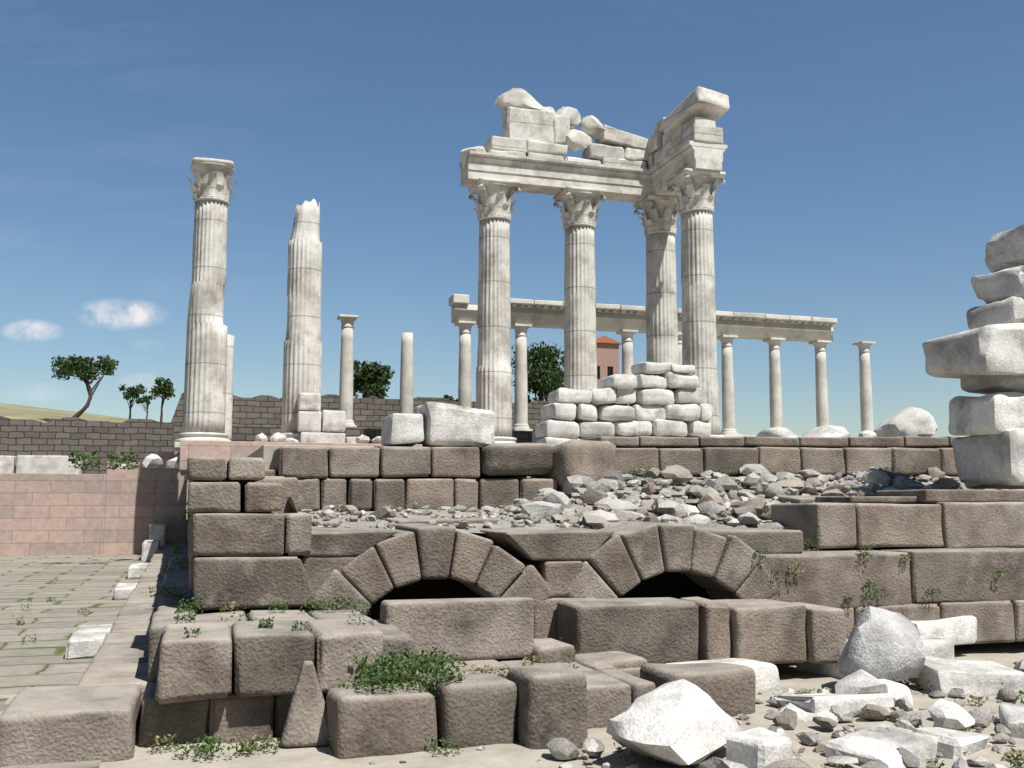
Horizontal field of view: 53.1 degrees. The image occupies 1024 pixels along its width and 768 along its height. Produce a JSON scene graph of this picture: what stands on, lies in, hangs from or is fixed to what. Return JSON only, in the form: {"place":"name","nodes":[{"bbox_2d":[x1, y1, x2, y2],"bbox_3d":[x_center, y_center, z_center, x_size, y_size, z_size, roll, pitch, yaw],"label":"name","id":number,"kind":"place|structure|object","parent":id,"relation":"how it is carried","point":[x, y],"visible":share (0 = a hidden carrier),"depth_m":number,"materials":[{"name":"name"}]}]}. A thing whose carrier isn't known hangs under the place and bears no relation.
{"place":"outdoors","nodes":[
{"label":"outdoors","id":0,"kind":"place"},
{"bbox_2d":[0,403,127,423],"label":"hill terrain","id":1,"kind":"structure","parent":0,"point":[12,411],"depth_m":68.27,"materials":[{"name":"beige plant"}]},
{"bbox_2d":[50,354,118,417],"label":"hill tree","id":2,"kind":"object","parent":1,"relation":"on","point":[86,368],"depth_m":61.38,"materials":[{"name":"green plant"}]},
{"bbox_2d":[118,383,146,418],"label":"hill tree","id":3,"kind":"object","parent":1,"relation":"on","point":[133,391],"depth_m":65.71,"materials":[{"name":"green plant"}]},
{"bbox_2d":[149,377,175,421],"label":"hill tree","id":4,"kind":"object","parent":1,"relation":"on","point":[166,386],"depth_m":66.37,"materials":[{"name":"green plant"}]},
{"bbox_2d":[511,340,563,402],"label":"tree","id":5,"kind":"object","parent":1,"relation":"on","point":[547,364],"depth_m":48.36,"materials":[{"name":"green plant"}]},
{"bbox_2d":[596,343,618,387],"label":"house walls","id":6,"kind":"structure","parent":1,"relation":"on","point":[607,354],"depth_m":103.59,"materials":[{"name":"pink paint"}]},
{"bbox_2d":[563,335,621,351],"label":"house roof","id":7,"kind":"structure","parent":6,"relation":"on","point":[605,339],"depth_m":103.47,"materials":[{"name":"orange tile"}]},
{"bbox_2d":[597,366,612,378],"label":"house windows","id":8,"kind":"structure","parent":6,"relation":"in","point":[610,370],"depth_m":103.45,"materials":[{"name":"black glass"}]},
{"bbox_2d":[0,554,149,767],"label":"paved floor","id":9,"kind":"structure","parent":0,"point":[90,581],"depth_m":14.88,"materials":[{"name":"grey stone"}]},
{"bbox_2d":[135,395,152,418],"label":"hill tree","id":10,"kind":"object","parent":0,"point":[145,398],"depth_m":64.20,"materials":[{"name":"green plant"}]},
{"bbox_2d":[185,480,188,542],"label":"terrace","id":11,"kind":"structure","parent":0,"point":[186,525],"depth_m":31.81,"materials":[{"name":"grey stone"}]},
{"bbox_2d":[0,393,549,473],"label":"background stone wall","id":12,"kind":"structure","parent":11,"relation":"on","point":[143,438],"depth_m":36.85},
{"bbox_2d":[172,423,531,451],"bbox_3d":[-5.374,2.436,35.453,12.100,1.740,2.050,2,-7,-17],"label":"stoa stylobate","id":13,"kind":"object","parent":11,"relation":"on","point":[245,432],"visible":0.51,"depth_m":33.64,"materials":[{"name":"grey stone"}]},
{"bbox_2d":[454,321,475,405],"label":"column","id":14,"kind":"structure","parent":13,"relation":"on","point":[464,384],"depth_m":36.82,"materials":[{"name":"stone"}]},
{"bbox_2d":[510,324,532,430],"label":"column","id":15,"kind":"structure","parent":13,"relation":"on","point":[521,409],"depth_m":37.40,"materials":[{"name":"stone"}]},
{"bbox_2d":[532,431,928,448],"bbox_3d":[8.462,2.919,39.763,16.900,1.750,2.100,2,-7,-17],"label":"stoa stylobate","id":16,"kind":"object","parent":11,"relation":"on","point":[535,437],"visible":0.07,"depth_m":36.44,"materials":[{"name":"stone"}]},
{"bbox_2d":[616,330,637,374],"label":"column","id":17,"kind":"structure","parent":16,"relation":"on","point":[627,348],"depth_m":38.81,"materials":[{"name":"stone"}]},
{"bbox_2d":[678,333,681,363],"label":"column","id":18,"kind":"structure","parent":16,"relation":"on","point":[680,346],"depth_m":39.45,"materials":[{"name":"stone"}]},
{"bbox_2d":[717,335,740,434],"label":"column","id":19,"kind":"structure","parent":16,"relation":"on","point":[728,417],"depth_m":39.95,"materials":[{"name":"stone"}]},
{"bbox_2d":[763,338,785,427],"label":"column","id":20,"kind":"structure","parent":16,"relation":"on","point":[776,415],"depth_m":40.62,"materials":[{"name":"stone"}]},
{"bbox_2d":[449,294,836,341],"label":"entablature","id":21,"kind":"structure","parent":20,"relation":"on","point":[609,317],"depth_m":38.95,"materials":[{"name":"stone"}]},
{"bbox_2d":[808,340,831,426],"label":"column","id":22,"kind":"structure","parent":16,"relation":"on","point":[822,414],"depth_m":41.27,"materials":[{"name":"stone"}]},
{"bbox_2d":[852,341,875,431],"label":"column","id":23,"kind":"structure","parent":16,"relation":"on","point":[866,408],"depth_m":41.53,"materials":[{"name":"stone"}]},
{"bbox_2d":[264,608,290,610],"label":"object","id":24,"kind":"object","parent":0,"point":[275,609],"depth_m":10.64,"materials":[{"name":"grey stone"}]},
{"bbox_2d":[337,314,357,426],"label":"column","id":25,"kind":"structure","parent":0,"point":[346,381],"depth_m":35.51,"materials":[{"name":"stone"}]},
{"bbox_2d":[353,358,394,398],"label":"tree","id":26,"kind":"object","parent":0,"point":[371,377],"depth_m":46.32,"materials":[{"name":"green plant"}]},
{"bbox_2d":[399,332,412,412],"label":"column","id":27,"kind":"structure","parent":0,"point":[406,385],"depth_m":36.13,"materials":[{"name":"stone"}]},
{"bbox_2d":[443,394,457,400],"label":"tree","id":28,"kind":"object","parent":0,"point":[448,397],"visible":0.32,"depth_m":45.55,"materials":[{"name":"green plant"}]},
{"bbox_2d":[0,644,1023,767],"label":"ground","id":29,"kind":"structure","parent":0,"point":[517,755],"depth_m":6.50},
{"bbox_2d":[10,451,1023,767],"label":"weeds","id":30,"kind":"object","parent":29,"relation":"on","point":[387,671],"visible":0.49,"depth_m":6.96,"materials":[{"name":"green plant"}]},
{"bbox_2d":[298,464,1023,767],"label":"rubble stones","id":31,"kind":"object","parent":29,"relation":"on","point":[554,501],"depth_m":11.69,"materials":[{"name":"grey stone"}]},
{"bbox_2d":[837,606,924,680],"bbox_3d":[3.082,2.176,8.661,0.780,0.600,0.780,2,-7,-17],"label":"boulder","id":32,"kind":"object","parent":29,"relation":"on","point":[881,644],"visible":0.94,"depth_m":8.38,"materials":[{"name":"stone"}]},
{"bbox_2d":[0,0,1023,448],"label":"sky","id":33,"kind":"structure","parent":0,"point":[873,155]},
{"bbox_2d":[246,445,917,614],"bbox_3d":[0.979,3.161,23.458,14.300,2.400,17.850,2,-7,-17],"label":"podium","id":34,"kind":"object","parent":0,"point":[265,453],"visible":0.09,"depth_m":13.11,"materials":[{"name":"stone"}]},
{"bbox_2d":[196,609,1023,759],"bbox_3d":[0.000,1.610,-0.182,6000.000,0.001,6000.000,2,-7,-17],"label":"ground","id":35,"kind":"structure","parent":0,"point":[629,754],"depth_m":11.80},
{"bbox_2d":[0,452,186,555],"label":"terrace wall","id":36,"kind":"structure","parent":35,"relation":"on","point":[116,511],"depth_m":30.05,"materials":[{"name":"pink stone"}]},
{"bbox_2d":[0,457,1023,767],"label":"stone retaining wall","id":37,"kind":"structure","parent":35,"relation":"on","point":[254,541],"depth_m":8.66,"materials":[{"name":"grey stone"}]},
{"bbox_2d":[179,440,437,475],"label":"temple platform","id":38,"kind":"structure","parent":37,"relation":"on","point":[226,451],"depth_m":24.45,"materials":[{"name":"stone"}]},
{"bbox_2d":[174,157,237,449],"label":"temple column","id":39,"kind":"structure","parent":38,"relation":"on","point":[204,405],"depth_m":28.69,"materials":[{"name":"stone"}]},
{"bbox_2d":[225,334,233,440],"bbox_3d":[-8.311,0.248,29.730,0.600,3.399,0.600,2,-7,-17],"label":"column fragment","id":40,"kind":"object","parent":38,"relation":"on","point":[229,384],"depth_m":29.64,"materials":[{"name":"stone"}]},
{"bbox_2d":[281,199,321,441],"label":"temple column","id":41,"kind":"structure","parent":38,"relation":"on","point":[302,362],"depth_m":28.88,"materials":[{"name":"stone"}]},
{"bbox_2d":[468,177,520,440],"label":"temple column","id":42,"kind":"structure","parent":38,"relation":"on","point":[494,205],"depth_m":30.67,"materials":[{"name":"stone"}]},
{"bbox_2d":[460,87,729,168],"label":"temple pediment blocks","id":43,"kind":"structure","parent":42,"relation":"on","point":[532,126],"depth_m":31.80,"materials":[{"name":"white stone"}]},
{"bbox_2d":[553,186,605,406],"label":"temple column","id":44,"kind":"structure","parent":38,"relation":"on","point":[580,209],"depth_m":31.57,"materials":[{"name":"stone"}]},
{"bbox_2d":[459,140,726,202],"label":"entablature","id":45,"kind":"structure","parent":44,"relation":"on","point":[536,175],"depth_m":31.49,"materials":[{"name":"white stone"}]},
{"bbox_2d":[633,194,679,363],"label":"temple column","id":46,"kind":"structure","parent":38,"relation":"on","point":[660,216],"depth_m":32.46,"materials":[{"name":"stone"}]},
{"bbox_2d":[667,168,725,436],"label":"temple column","id":47,"kind":"structure","parent":38,"relation":"on","point":[695,201],"depth_m":29.89,"materials":[{"name":"stone"}]},
{"bbox_2d":[0,223,1023,767],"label":"marble blocks","id":48,"kind":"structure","parent":37,"relation":"on","point":[680,723],"depth_m":12.29,"materials":[{"name":"white stone"}]},
{"bbox_2d":[317,557,710,618],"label":"arch openings","id":49,"kind":"object","parent":37,"relation":"in","point":[675,585],"visible":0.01,"depth_m":9.68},
{"bbox_2d":[385,495,820,716],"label":"stone slabs","id":50,"kind":"structure","parent":37,"relation":"on","point":[727,687],"depth_m":7.79,"materials":[{"name":"beige stone"}]},
{"bbox_2d":[274,436,959,535],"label":"stone block wall","id":51,"kind":"structure","parent":0,"point":[406,477],"depth_m":13.10,"materials":[{"name":"stone"}]},
{"bbox_2d":[288,475,956,549],"bbox_3d":[4.355,1.597,12.861,14.300,0.979,3.100,2,-7,-17],"label":"rubble","id":52,"kind":"object","parent":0,"point":[546,524],"visible":0.13,"depth_m":11.78,"materials":[{"name":"grey stone"}]}
]}

